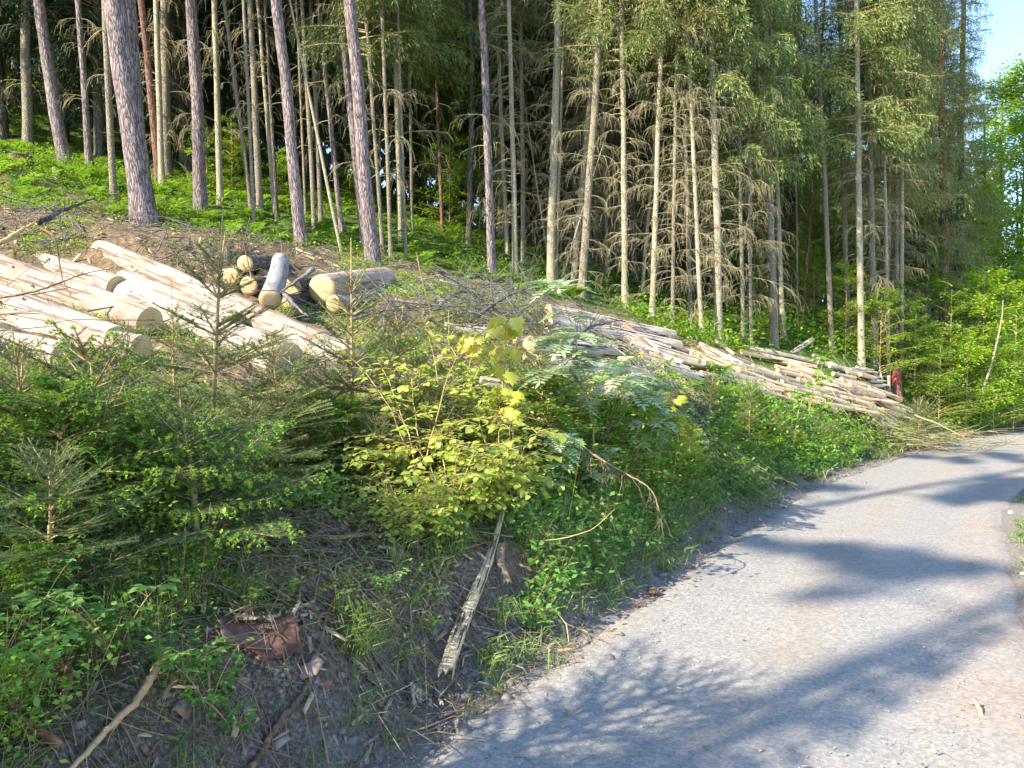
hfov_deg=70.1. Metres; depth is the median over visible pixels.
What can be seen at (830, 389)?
log
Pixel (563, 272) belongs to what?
dead pole
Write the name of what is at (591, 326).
dead branch
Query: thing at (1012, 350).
shrub
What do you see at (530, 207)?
spruce tree
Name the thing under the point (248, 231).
fallen log
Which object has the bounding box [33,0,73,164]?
pine tree
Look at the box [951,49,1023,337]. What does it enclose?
beech tree
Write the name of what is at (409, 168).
spruce tree
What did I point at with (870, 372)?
log
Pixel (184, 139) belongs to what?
pine tree
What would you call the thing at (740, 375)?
log
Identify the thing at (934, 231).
spruce tree
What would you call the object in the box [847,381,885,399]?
log
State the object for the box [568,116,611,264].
spruce tree
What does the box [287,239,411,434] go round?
young spruce
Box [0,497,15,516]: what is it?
young spruce
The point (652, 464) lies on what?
shrub
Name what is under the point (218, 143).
spruce tree
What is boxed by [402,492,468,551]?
hazel bush
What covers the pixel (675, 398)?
log
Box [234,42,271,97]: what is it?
spruce tree
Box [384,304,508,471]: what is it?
hazel bush
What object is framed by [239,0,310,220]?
spruce tree
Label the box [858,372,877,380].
log
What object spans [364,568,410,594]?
raspberry plant
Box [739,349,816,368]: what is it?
log
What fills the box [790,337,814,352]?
log
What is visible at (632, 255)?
spruce tree
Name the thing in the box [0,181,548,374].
slope moss plants
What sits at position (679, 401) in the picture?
maple sapling
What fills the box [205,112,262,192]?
beech bush
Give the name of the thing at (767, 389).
log
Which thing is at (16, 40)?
spruce tree
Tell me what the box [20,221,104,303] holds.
dead branch
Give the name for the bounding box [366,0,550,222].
beech tree
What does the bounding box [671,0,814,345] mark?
spruce tree
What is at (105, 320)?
dead branch
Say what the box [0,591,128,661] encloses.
raspberry plant
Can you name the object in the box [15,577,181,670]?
raspberry plant
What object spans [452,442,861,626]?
hanging grass
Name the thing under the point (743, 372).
log
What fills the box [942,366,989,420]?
shrub
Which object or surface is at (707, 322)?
bank plants
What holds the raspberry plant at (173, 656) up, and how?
on the ground at (296, 719)
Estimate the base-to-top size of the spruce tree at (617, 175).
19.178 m
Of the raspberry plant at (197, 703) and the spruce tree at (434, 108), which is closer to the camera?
the raspberry plant at (197, 703)
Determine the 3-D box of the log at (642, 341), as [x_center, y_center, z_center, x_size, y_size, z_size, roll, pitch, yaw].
[2.145,-0.255,10.426,0.224,0.205,3.289,10,21,-15]
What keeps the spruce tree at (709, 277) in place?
on the ground at (296, 719)
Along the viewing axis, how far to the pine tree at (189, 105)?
19.42 m
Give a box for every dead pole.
[289,0,342,254]
[515,36,546,255]
[560,142,603,281]
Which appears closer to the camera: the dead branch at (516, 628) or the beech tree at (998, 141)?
the dead branch at (516, 628)
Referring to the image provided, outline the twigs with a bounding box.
[0,348,927,767]
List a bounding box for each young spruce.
[0,319,288,519]
[0,326,137,512]
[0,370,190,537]
[0,437,211,603]
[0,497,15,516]
[39,385,334,557]
[86,320,189,429]
[100,211,327,461]
[139,280,211,422]
[171,332,363,483]
[179,392,342,491]
[250,365,391,451]
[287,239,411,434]
[325,370,523,486]
[330,408,432,488]
[331,304,476,447]
[406,310,493,432]
[419,395,542,472]
[449,319,567,434]
[518,299,573,417]
[529,364,614,450]
[595,385,675,455]
[687,373,742,432]
[730,382,779,438]
[773,408,792,439]
[874,396,970,448]
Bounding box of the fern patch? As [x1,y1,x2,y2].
[0,73,1021,384]
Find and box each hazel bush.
[328,430,433,505]
[337,327,491,495]
[350,466,473,545]
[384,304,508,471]
[394,429,513,529]
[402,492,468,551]
[434,405,569,513]
[447,453,548,521]
[471,484,507,521]
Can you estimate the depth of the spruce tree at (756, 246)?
31.43 m
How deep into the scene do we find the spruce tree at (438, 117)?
17.81 m
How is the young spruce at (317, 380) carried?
on the ground at (296, 719)
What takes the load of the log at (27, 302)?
on the ground at (296, 719)
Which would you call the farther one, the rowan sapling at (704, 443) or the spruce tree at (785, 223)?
the spruce tree at (785, 223)
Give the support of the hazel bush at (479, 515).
on the ground at (296, 719)
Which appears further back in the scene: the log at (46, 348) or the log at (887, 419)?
the log at (887, 419)
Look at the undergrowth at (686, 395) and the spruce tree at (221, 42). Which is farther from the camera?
the spruce tree at (221, 42)
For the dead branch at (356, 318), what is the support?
on the brushwood heap
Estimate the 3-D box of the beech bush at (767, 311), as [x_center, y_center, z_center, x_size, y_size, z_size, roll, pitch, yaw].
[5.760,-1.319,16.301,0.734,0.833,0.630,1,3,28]
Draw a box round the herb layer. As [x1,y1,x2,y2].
[140,333,874,631]
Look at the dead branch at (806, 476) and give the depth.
10.04 m
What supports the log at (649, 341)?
on the log
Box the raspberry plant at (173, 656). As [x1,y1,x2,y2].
[134,629,224,684]
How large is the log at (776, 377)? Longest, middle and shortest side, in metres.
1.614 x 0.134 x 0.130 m
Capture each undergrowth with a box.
[0,72,1012,381]
[0,341,281,760]
[507,322,881,554]
[600,327,817,523]
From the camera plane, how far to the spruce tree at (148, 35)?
22.74 m
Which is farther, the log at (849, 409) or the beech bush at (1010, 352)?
the beech bush at (1010, 352)
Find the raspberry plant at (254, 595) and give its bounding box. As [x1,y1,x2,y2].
[240,580,269,614]
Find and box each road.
[421,432,1023,767]
[809,350,1023,455]
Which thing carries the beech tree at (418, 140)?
on the ground at (296, 719)
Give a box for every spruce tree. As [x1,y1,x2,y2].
[0,0,71,124]
[0,0,73,152]
[0,0,87,147]
[0,0,159,141]
[0,0,186,163]
[1,11,37,86]
[2,0,103,144]
[16,3,90,145]
[32,0,154,140]
[32,5,148,111]
[64,0,153,203]
[85,0,177,130]
[90,0,268,167]
[94,0,188,185]
[136,0,269,182]
[143,37,176,104]
[168,0,246,205]
[170,0,259,72]
[170,14,246,125]
[174,0,273,162]
[176,2,223,125]
[178,1,239,127]
[198,0,263,206]
[212,0,364,181]
[216,0,292,215]
[219,45,261,140]
[225,0,285,208]
[232,2,290,145]
[233,5,346,146]
[233,56,275,130]
[234,0,365,179]
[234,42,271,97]
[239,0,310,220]
[239,37,326,140]
[241,0,367,169]
[241,49,323,148]
[242,0,255,228]
[272,0,393,194]
[283,0,346,220]
[284,0,336,229]
[285,0,465,208]
[288,0,437,255]
[295,0,326,226]
[299,108,393,171]
[313,0,475,240]
[323,0,438,260]
[330,0,456,258]
[336,0,479,239]
[368,14,467,202]
[369,4,475,200]
[381,135,421,173]
[384,139,409,199]
[385,70,463,204]
[401,0,477,231]
[407,73,475,211]
[412,0,508,217]
[415,0,580,239]
[436,1,497,226]
[444,16,494,224]
[447,0,552,253]
[458,1,563,235]
[460,0,580,245]
[468,0,570,262]
[472,0,550,274]
[474,0,578,154]
[474,102,541,238]
[479,36,547,208]
[494,5,599,246]
[495,205,541,238]
[504,0,673,270]
[505,29,596,212]
[510,108,570,245]
[514,0,606,286]
[517,19,657,259]
[521,0,605,279]
[532,85,593,254]
[533,0,634,285]
[533,0,651,300]
[537,0,645,284]
[537,112,576,257]
[546,5,673,275]
[559,86,595,236]
[568,0,685,310]
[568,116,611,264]
[570,83,685,266]
[575,17,744,288]
[576,1,680,281]
[586,0,731,325]
[594,104,650,165]
[598,38,710,290]
[603,0,714,319]
[607,2,700,294]
[619,0,741,329]
[620,19,759,294]
[626,21,651,271]
[632,0,752,335]
[636,110,675,234]
[636,129,653,275]
[637,45,731,285]
[638,107,689,280]
[648,111,746,291]
[649,0,779,341]
[652,112,728,287]
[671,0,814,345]
[678,0,807,345]
[698,105,738,292]
[705,0,831,348]
[706,259,710,292]
[717,3,840,311]
[719,0,848,338]
[720,0,855,306]
[720,85,768,299]
[723,25,782,299]
[743,65,882,316]
[743,126,747,300]
[744,11,830,304]
[747,43,803,298]
[752,37,883,315]
[779,0,899,336]
[781,2,814,309]
[793,8,798,324]
[797,0,935,366]
[798,176,840,279]
[805,0,976,336]
[813,0,834,350]
[813,0,933,368]
[821,138,881,319]
[823,2,969,336]
[828,0,948,374]
[832,155,854,319]
[834,0,971,361]
[840,21,964,336]
[845,7,852,302]
[854,0,946,373]
[856,0,1000,349]
[878,1,967,331]
[904,156,953,326]
[905,0,1022,370]
[918,19,994,331]
[931,290,940,316]
[950,104,1011,347]
[993,172,1023,380]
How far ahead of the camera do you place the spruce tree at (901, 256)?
16.94 m
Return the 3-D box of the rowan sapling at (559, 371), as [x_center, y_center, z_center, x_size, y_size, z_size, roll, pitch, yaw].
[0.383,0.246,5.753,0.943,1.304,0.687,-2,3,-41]
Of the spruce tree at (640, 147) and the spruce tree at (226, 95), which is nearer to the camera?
the spruce tree at (640, 147)
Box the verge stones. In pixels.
[1008,510,1023,574]
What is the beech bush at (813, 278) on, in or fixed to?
on the ground at (296, 719)
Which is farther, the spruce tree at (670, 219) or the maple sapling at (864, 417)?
the spruce tree at (670, 219)
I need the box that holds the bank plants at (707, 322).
[612,286,1023,449]
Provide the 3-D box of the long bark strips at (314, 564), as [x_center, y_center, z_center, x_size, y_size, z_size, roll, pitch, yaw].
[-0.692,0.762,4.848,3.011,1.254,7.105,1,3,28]
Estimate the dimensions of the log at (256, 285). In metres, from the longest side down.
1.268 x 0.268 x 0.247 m
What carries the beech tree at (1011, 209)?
on the ground at (296, 719)
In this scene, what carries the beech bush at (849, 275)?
on the ground at (296, 719)
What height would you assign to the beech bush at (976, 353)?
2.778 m
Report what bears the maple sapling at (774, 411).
on the ground at (296, 719)
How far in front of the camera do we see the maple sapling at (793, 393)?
10.98 m
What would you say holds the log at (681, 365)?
on the ground at (296, 719)
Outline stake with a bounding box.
[887,375,890,392]
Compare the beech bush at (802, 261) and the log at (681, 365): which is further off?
the beech bush at (802, 261)
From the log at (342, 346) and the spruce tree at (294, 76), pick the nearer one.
the log at (342, 346)
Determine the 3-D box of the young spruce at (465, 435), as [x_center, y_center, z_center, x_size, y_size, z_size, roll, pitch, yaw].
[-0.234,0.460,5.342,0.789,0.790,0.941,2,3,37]
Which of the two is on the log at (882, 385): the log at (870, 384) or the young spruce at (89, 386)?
the log at (870, 384)
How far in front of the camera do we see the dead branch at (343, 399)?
4.80 m
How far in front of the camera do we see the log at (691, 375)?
10.40 m
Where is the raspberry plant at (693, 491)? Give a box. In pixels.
[667,482,714,512]
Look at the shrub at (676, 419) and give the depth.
7.08 m
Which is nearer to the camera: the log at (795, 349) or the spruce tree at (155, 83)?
the log at (795, 349)
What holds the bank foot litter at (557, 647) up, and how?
on the ground at (296, 719)
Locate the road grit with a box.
[396,490,1023,767]
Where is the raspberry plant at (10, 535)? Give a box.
[4,529,98,574]
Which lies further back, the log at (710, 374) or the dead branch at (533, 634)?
the log at (710, 374)
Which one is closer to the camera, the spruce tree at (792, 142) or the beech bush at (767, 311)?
the beech bush at (767, 311)
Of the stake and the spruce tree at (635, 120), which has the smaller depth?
the stake
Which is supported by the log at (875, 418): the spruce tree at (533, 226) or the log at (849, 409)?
the log at (849, 409)
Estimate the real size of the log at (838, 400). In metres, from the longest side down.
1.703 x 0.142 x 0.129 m
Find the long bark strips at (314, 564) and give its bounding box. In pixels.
[0,440,732,767]
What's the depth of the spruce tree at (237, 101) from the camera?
13.91 m
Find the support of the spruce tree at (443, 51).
on the ground at (296, 719)
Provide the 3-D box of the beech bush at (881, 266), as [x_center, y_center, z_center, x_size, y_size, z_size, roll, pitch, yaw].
[10.644,-3.378,20.770,2.884,4.861,2.915,2,3,41]
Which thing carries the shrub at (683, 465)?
on the ground at (296, 719)
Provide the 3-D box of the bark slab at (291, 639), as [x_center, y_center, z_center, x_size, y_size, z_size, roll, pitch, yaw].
[-0.977,0.980,2.840,0.318,0.206,0.082,15,-46,-38]
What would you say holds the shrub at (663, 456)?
on the ground at (296, 719)
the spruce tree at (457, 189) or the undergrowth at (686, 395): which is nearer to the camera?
the undergrowth at (686, 395)
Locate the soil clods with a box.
[71,449,916,767]
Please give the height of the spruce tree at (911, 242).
14.645 m
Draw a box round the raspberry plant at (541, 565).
[528,556,556,575]
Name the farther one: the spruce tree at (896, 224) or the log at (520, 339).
the spruce tree at (896, 224)
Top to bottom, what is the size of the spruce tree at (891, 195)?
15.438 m
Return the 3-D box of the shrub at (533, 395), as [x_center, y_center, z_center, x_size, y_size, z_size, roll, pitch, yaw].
[0.286,0.387,5.590,1.082,0.980,1.208,2,3,41]
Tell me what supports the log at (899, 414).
on the ground at (296, 719)
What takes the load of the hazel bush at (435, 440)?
on the ground at (296, 719)
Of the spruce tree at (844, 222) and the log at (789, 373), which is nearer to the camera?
the log at (789, 373)
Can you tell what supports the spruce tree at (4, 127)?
on the ground at (296, 719)
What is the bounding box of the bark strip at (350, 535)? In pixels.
[309,532,378,539]
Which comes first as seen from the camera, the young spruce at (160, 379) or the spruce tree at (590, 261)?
the young spruce at (160, 379)
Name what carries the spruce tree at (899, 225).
on the ground at (296, 719)
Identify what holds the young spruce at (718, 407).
on the ground at (296, 719)
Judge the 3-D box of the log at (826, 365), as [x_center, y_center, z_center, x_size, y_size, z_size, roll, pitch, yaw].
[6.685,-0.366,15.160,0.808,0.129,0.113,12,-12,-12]
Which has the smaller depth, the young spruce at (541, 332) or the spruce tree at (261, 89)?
the young spruce at (541, 332)
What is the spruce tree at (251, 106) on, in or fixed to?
on the ground at (296, 719)
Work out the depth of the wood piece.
4.13 m
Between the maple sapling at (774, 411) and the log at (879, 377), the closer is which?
the maple sapling at (774, 411)
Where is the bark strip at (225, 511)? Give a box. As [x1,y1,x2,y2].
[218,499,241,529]
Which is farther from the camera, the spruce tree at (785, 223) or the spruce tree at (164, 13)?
the spruce tree at (785, 223)
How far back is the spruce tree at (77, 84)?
23.69 m
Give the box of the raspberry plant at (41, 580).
[0,551,87,640]
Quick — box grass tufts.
[0,505,443,767]
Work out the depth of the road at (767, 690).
3.86 m
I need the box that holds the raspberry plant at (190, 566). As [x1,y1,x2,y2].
[170,550,216,580]
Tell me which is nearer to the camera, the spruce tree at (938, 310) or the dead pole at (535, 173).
the dead pole at (535, 173)
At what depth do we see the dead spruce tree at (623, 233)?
14.12 m
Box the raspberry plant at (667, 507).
[639,486,675,520]
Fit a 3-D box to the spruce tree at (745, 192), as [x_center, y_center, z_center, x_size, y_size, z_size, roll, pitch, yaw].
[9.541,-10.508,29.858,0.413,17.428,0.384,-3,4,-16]
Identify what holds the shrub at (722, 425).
on the ground at (296, 719)
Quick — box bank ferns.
[263,335,876,523]
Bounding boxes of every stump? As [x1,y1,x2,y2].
[6,153,34,167]
[52,166,60,180]
[217,251,237,264]
[234,242,248,256]
[891,367,902,396]
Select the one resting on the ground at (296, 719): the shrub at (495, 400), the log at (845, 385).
the shrub at (495, 400)
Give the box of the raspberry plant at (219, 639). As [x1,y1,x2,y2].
[149,635,254,711]
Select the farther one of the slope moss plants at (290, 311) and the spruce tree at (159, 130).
the spruce tree at (159, 130)
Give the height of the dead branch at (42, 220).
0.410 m
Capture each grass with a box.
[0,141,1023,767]
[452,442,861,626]
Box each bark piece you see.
[299,653,323,679]
[409,679,432,707]
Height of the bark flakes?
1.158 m
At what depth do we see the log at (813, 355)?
15.28 m
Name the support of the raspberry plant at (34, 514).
on the ground at (296, 719)
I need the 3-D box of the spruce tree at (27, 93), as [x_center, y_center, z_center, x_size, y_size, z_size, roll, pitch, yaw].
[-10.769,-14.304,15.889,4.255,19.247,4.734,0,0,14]
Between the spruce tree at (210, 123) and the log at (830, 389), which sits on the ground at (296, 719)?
the spruce tree at (210, 123)
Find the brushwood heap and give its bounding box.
[243,218,671,396]
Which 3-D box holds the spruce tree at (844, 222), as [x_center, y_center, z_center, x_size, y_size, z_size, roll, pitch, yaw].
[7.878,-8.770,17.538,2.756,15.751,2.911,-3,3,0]
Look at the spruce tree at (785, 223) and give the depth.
22.75 m
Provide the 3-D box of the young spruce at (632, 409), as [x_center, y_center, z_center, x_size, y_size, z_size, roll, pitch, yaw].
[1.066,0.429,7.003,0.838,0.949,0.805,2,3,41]
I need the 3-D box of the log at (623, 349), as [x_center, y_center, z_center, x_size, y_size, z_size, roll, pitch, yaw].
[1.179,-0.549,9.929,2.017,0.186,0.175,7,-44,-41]
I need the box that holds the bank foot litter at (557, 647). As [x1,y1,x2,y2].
[57,433,1006,767]
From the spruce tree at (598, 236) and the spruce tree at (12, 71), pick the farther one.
the spruce tree at (598, 236)
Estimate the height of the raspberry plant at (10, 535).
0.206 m
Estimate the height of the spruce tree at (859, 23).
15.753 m
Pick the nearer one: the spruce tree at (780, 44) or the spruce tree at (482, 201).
the spruce tree at (780, 44)
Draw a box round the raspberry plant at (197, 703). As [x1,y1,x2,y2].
[182,668,256,740]
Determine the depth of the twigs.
3.03 m
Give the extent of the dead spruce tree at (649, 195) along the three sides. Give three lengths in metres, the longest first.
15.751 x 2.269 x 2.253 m
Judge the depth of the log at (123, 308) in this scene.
7.25 m
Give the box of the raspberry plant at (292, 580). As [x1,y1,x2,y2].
[276,574,304,601]
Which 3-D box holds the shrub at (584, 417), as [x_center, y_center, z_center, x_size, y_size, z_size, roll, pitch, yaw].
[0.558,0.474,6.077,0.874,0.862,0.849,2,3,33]
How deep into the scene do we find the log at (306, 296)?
9.03 m
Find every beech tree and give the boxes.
[346,12,495,205]
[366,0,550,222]
[768,155,866,309]
[920,126,1023,366]
[936,65,1023,313]
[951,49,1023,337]
[962,90,1023,341]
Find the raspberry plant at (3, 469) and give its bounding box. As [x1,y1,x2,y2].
[0,455,20,493]
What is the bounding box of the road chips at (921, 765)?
[601,467,1021,766]
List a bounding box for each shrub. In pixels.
[0,539,77,616]
[87,421,199,524]
[179,128,235,186]
[254,389,355,476]
[261,146,301,195]
[311,394,390,486]
[450,387,557,489]
[487,370,623,490]
[543,390,629,485]
[560,455,578,496]
[566,464,615,498]
[578,393,672,485]
[598,395,681,491]
[606,435,658,489]
[629,427,680,491]
[641,409,701,483]
[644,448,679,483]
[669,433,702,473]
[675,422,714,465]
[708,422,736,454]
[731,423,753,448]
[738,429,759,456]
[763,424,790,451]
[792,429,808,447]
[818,429,833,442]
[907,348,974,402]
[930,336,979,382]
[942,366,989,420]
[968,353,1023,414]
[982,318,1023,384]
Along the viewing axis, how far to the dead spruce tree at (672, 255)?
14.00 m
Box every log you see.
[0,254,162,335]
[0,284,129,331]
[0,307,152,365]
[0,328,79,368]
[10,134,107,156]
[35,251,125,291]
[82,263,303,374]
[91,240,329,350]
[116,269,245,324]
[223,268,256,285]
[227,222,278,243]
[237,254,274,271]
[240,275,266,295]
[256,265,299,274]
[259,253,288,309]
[282,292,314,309]
[285,271,340,293]
[305,333,362,368]
[309,266,395,303]
[326,288,387,312]
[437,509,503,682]
[443,322,498,339]
[479,376,509,387]
[512,336,524,344]
[522,336,619,359]
[522,352,535,362]
[532,355,623,375]
[543,327,648,356]
[544,304,676,338]
[544,316,623,341]
[548,312,682,350]
[587,382,636,406]
[617,362,667,377]
[617,373,682,393]
[621,323,714,418]
[623,334,670,348]
[629,357,690,370]
[630,340,681,363]
[638,353,689,368]
[644,392,695,412]
[653,345,698,361]
[661,363,704,382]
[680,347,729,360]
[681,358,703,367]
[689,349,730,363]
[694,355,745,366]
[696,342,743,364]
[698,352,740,372]
[699,370,734,381]
[703,361,751,375]
[709,366,754,382]
[713,340,734,354]
[728,354,767,368]
[730,359,773,373]
[733,372,765,382]
[735,381,781,394]
[737,366,784,376]
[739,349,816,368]
[740,367,791,388]
[743,345,816,363]
[744,382,796,403]
[747,382,784,394]
[751,364,799,380]
[755,381,803,395]
[758,370,806,384]
[773,361,823,374]
[774,364,800,373]
[775,368,801,377]
[779,379,826,392]
[783,383,811,394]
[784,393,835,407]
[787,365,838,380]
[787,393,837,412]
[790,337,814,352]
[795,386,851,405]
[796,377,838,390]
[800,372,837,388]
[803,378,859,394]
[803,392,825,401]
[807,388,839,397]
[810,385,837,393]
[811,354,836,364]
[816,361,851,371]
[820,376,853,390]
[828,364,865,371]
[830,402,882,417]
[831,371,856,380]
[837,391,853,397]
[839,377,866,387]
[839,394,873,406]
[845,370,865,378]
[845,411,869,418]
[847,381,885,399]
[850,368,877,374]
[852,403,879,411]
[854,395,899,406]
[855,366,874,370]
[855,380,876,387]
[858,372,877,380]
[867,379,886,383]
[867,385,902,402]
[867,416,900,436]
[873,375,886,379]
[873,406,890,414]
[874,384,888,387]
[879,416,897,425]
[880,404,916,417]
[885,398,912,409]
[891,410,921,423]
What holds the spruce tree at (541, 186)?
on the ground at (296, 719)
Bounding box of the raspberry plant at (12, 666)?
[0,629,79,707]
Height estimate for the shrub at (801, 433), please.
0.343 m
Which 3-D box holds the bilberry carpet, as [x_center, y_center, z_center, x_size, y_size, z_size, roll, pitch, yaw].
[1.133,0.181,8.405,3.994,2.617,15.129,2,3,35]
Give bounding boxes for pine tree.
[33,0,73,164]
[55,0,115,166]
[103,0,160,227]
[125,0,149,136]
[138,0,174,184]
[150,0,205,175]
[172,0,217,209]
[184,0,191,162]
[266,0,308,246]
[281,0,344,233]
[312,0,382,247]
[344,0,381,266]
[447,0,519,281]
[464,0,477,243]
[752,154,765,308]
[801,1,825,320]
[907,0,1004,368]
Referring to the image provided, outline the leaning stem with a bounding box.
[980,302,1002,394]
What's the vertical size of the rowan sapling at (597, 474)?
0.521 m
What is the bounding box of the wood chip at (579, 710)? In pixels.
[564,707,581,713]
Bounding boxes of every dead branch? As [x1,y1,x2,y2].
[0,214,35,244]
[0,241,130,320]
[0,655,75,748]
[1,612,73,702]
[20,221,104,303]
[30,315,154,331]
[36,163,124,225]
[69,652,165,767]
[227,695,302,767]
[234,603,245,661]
[274,291,308,316]
[279,266,315,293]
[281,495,376,563]
[300,587,349,696]
[321,390,368,405]
[349,265,461,329]
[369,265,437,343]
[394,254,546,325]
[410,252,451,318]
[411,271,492,336]
[417,265,527,321]
[439,259,531,310]
[459,619,519,656]
[477,246,556,317]
[498,289,560,337]
[499,624,546,664]
[518,505,615,551]
[538,417,671,551]
[568,366,593,404]
[570,286,660,350]
[772,472,825,481]
[914,414,969,453]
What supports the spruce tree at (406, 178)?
on the ground at (296, 719)
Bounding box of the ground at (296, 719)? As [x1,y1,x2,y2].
[0,77,1023,767]
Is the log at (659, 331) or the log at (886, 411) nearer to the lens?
the log at (659, 331)
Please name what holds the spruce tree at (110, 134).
on the ground at (296, 719)
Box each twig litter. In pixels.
[0,179,797,582]
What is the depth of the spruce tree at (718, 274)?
14.14 m
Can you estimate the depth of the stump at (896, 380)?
16.48 m
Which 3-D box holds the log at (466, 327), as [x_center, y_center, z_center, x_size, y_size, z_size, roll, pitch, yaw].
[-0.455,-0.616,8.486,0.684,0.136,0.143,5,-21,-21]
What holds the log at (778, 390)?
on the ground at (296, 719)
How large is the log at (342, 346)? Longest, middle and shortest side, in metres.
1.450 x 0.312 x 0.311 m
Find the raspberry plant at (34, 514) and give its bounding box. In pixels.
[7,486,75,541]
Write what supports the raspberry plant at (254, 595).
on the ground at (296, 719)
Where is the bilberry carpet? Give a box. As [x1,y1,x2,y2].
[0,296,881,767]
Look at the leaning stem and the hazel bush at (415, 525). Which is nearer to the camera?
the hazel bush at (415, 525)
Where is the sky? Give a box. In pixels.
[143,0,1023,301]
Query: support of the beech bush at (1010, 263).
on the ground at (296, 719)
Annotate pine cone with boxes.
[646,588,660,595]
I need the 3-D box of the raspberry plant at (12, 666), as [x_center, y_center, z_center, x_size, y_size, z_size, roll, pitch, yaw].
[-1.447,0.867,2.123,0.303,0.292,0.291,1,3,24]
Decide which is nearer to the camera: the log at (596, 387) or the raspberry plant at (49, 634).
the raspberry plant at (49, 634)
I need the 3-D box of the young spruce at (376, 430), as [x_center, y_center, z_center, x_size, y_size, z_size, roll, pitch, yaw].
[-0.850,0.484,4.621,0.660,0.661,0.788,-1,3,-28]
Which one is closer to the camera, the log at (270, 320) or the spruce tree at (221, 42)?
the log at (270, 320)
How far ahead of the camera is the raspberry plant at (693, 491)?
6.81 m
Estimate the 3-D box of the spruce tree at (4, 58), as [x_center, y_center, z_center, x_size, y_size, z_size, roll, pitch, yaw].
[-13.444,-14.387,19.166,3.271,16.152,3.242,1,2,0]
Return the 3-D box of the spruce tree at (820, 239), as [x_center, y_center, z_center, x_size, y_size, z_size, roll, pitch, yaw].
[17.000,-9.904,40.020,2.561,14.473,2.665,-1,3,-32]
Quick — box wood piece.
[495,542,511,585]
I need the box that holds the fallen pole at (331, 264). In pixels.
[296,248,413,293]
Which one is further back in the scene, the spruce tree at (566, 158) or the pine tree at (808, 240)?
the spruce tree at (566, 158)
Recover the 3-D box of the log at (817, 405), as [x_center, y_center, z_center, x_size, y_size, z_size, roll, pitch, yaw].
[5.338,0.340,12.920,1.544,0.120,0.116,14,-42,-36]
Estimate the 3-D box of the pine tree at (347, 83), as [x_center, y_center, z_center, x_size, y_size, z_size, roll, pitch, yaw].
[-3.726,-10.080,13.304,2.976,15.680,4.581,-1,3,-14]
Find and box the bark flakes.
[11,433,668,767]
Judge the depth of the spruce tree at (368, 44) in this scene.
13.22 m
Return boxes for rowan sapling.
[519,332,605,453]
[521,279,660,488]
[525,433,586,491]
[575,356,668,485]
[579,447,622,497]
[625,379,682,451]
[683,424,711,444]
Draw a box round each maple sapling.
[457,315,525,518]
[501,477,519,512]
[626,379,671,476]
[658,389,688,445]
[716,403,735,446]
[762,403,783,451]
[784,390,816,444]
[804,356,836,413]
[820,403,831,441]
[861,416,870,437]
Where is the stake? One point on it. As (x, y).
(889, 382)
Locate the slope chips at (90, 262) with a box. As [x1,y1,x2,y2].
[0,204,823,474]
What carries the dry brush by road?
on the ground at (296, 719)
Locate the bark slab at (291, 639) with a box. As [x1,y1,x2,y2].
[219,614,301,659]
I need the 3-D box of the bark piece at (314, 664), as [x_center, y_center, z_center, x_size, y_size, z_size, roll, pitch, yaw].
[-0.796,1.117,2.876,0.095,0.057,0.110,36,20,25]
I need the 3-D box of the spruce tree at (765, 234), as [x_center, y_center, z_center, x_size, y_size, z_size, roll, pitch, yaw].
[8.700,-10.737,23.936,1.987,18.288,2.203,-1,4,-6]
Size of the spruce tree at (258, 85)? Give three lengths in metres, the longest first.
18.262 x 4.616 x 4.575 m
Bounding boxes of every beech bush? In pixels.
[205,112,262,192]
[324,154,391,205]
[394,120,464,216]
[402,122,485,227]
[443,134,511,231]
[723,247,777,306]
[755,229,838,313]
[756,307,785,336]
[778,246,855,318]
[793,208,855,317]
[806,197,909,323]
[807,260,885,352]
[824,184,941,324]
[840,285,929,379]
[864,271,949,356]
[890,234,986,350]
[890,303,961,405]
[899,184,985,341]
[902,341,984,427]
[904,278,1013,420]
[922,231,1023,377]
[926,329,1014,429]
[931,179,1021,352]
[934,266,1023,424]
[953,241,1023,393]
[957,325,1023,433]
[959,278,1023,422]
[967,298,1023,431]
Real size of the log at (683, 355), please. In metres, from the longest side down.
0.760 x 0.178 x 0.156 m
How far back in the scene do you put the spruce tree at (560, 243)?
41.76 m
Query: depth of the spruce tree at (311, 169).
13.64 m
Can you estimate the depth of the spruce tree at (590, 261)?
18.42 m
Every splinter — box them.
[230,704,241,736]
[435,687,443,704]
[971,697,983,714]
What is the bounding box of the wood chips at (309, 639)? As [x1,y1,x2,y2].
[3,391,704,764]
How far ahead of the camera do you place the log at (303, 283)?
9.22 m
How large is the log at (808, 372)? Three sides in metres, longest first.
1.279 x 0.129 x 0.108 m
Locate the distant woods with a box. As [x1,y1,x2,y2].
[20,4,1011,335]
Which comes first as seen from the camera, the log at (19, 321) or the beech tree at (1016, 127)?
the log at (19, 321)
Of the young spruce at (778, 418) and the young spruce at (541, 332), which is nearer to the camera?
the young spruce at (541, 332)
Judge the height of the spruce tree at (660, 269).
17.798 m
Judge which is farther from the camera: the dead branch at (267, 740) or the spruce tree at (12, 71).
the spruce tree at (12, 71)
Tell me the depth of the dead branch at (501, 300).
9.02 m
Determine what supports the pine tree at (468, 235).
on the ground at (296, 719)
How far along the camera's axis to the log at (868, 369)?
15.92 m
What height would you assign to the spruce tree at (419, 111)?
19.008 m
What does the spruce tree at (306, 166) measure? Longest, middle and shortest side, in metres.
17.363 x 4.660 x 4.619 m
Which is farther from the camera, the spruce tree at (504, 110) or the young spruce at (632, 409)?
the spruce tree at (504, 110)
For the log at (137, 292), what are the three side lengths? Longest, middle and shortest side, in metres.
4.807 x 0.419 x 0.413 m

